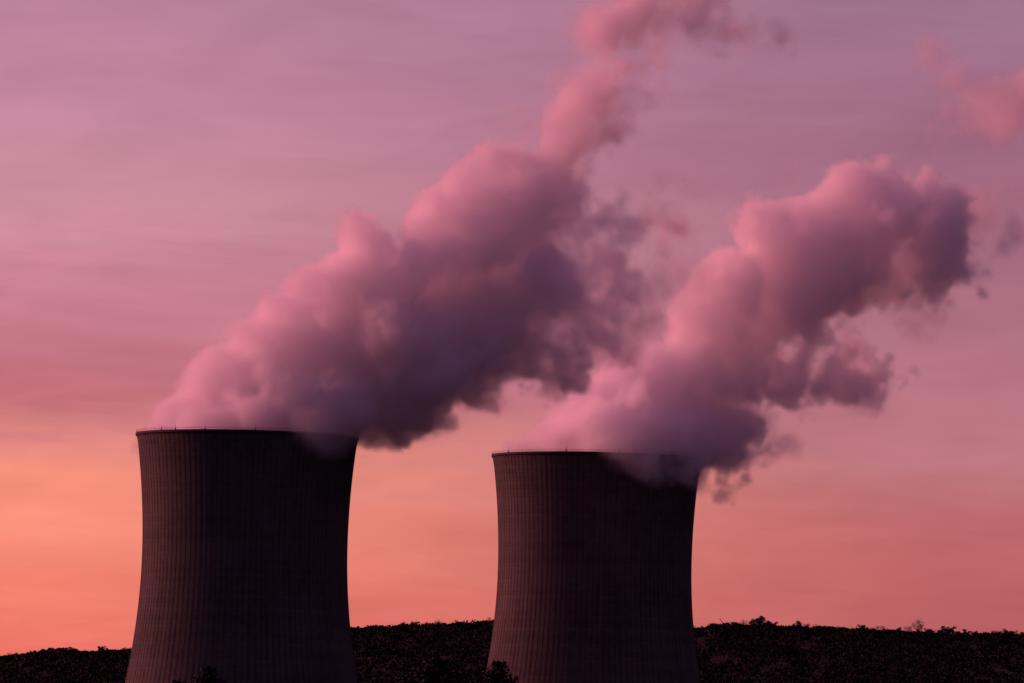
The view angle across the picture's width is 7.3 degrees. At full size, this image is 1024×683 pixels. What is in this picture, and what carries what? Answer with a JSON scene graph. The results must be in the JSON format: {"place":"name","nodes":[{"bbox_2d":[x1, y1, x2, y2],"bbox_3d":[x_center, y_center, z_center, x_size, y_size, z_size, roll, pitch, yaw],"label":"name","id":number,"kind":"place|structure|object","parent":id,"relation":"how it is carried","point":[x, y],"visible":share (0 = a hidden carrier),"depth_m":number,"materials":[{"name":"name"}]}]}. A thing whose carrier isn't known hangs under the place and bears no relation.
{"place":"outdoors","nodes":[
{"label":"outdoors","id":0,"kind":"place"},
{"bbox_2d":[0,619,1023,682],"bbox_3d":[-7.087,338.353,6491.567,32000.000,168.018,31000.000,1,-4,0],"label":"ground","id":1,"kind":"structure","parent":0,"point":[715,659],"depth_m":5351.17,"materials":[{"name":"plant"}]},
{"bbox_2d":[171,679,185,682],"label":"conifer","id":2,"kind":"object","parent":1,"relation":"on","point":[176,681],"visible":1,"depth_m":938.91,"materials":[{"name":"green plant"}]},
{"bbox_2d":[192,665,226,682],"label":"bushy tree","id":3,"kind":"object","parent":1,"relation":"on","point":[207,676],"visible":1,"depth_m":899.09,"materials":[{"name":"green plant"}]},
{"bbox_2d":[125,424,358,682],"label":"cooling tower","id":4,"kind":"structure","parent":1,"relation":"on","point":[244,556],"depth_m":2505.57,"materials":[{"name":"concrete"}]},
{"bbox_2d":[394,657,468,682],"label":"bushy tree","id":5,"kind":"object","parent":1,"relation":"on","point":[435,670],"visible":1,"depth_m":908.65,"materials":[{"name":"green plant"}]},
{"bbox_2d":[473,660,518,682],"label":"bushy tree","id":6,"kind":"object","parent":1,"relation":"on","point":[497,673],"visible":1,"depth_m":899.03,"materials":[{"name":"green plant"}]},
{"bbox_2d":[485,447,702,682],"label":"cooling tower","id":7,"kind":"structure","parent":1,"relation":"on","point":[594,582],"depth_m":2657.34,"materials":[{"name":"concrete"}]},
{"bbox_2d":[754,616,770,627],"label":"tree","id":8,"kind":"object","parent":1,"relation":"on","point":[760,620],"visible":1,"depth_m":5579.21,"materials":[{"name":"green plant"}]},
{"bbox_2d":[792,621,806,629],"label":"tree","id":9,"kind":"object","parent":1,"relation":"on","point":[798,624],"visible":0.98,"depth_m":5578.64,"materials":[{"name":"green plant"}]},
{"bbox_2d":[909,620,925,631],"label":"tree","id":10,"kind":"object","parent":1,"relation":"on","point":[918,626],"visible":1,"depth_m":5590.72,"materials":[{"name":"green plant"}]},
{"bbox_2d":[941,626,956,633],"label":"tree","id":11,"kind":"object","parent":1,"relation":"on","point":[949,629],"visible":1,"depth_m":5605.89,"materials":[{"name":"green plant"}]},
{"bbox_2d":[0,0,1023,655],"label":"sky","id":12,"kind":"structure","parent":0,"point":[778,244],"materials":[{"name":"pink"}]}
]}

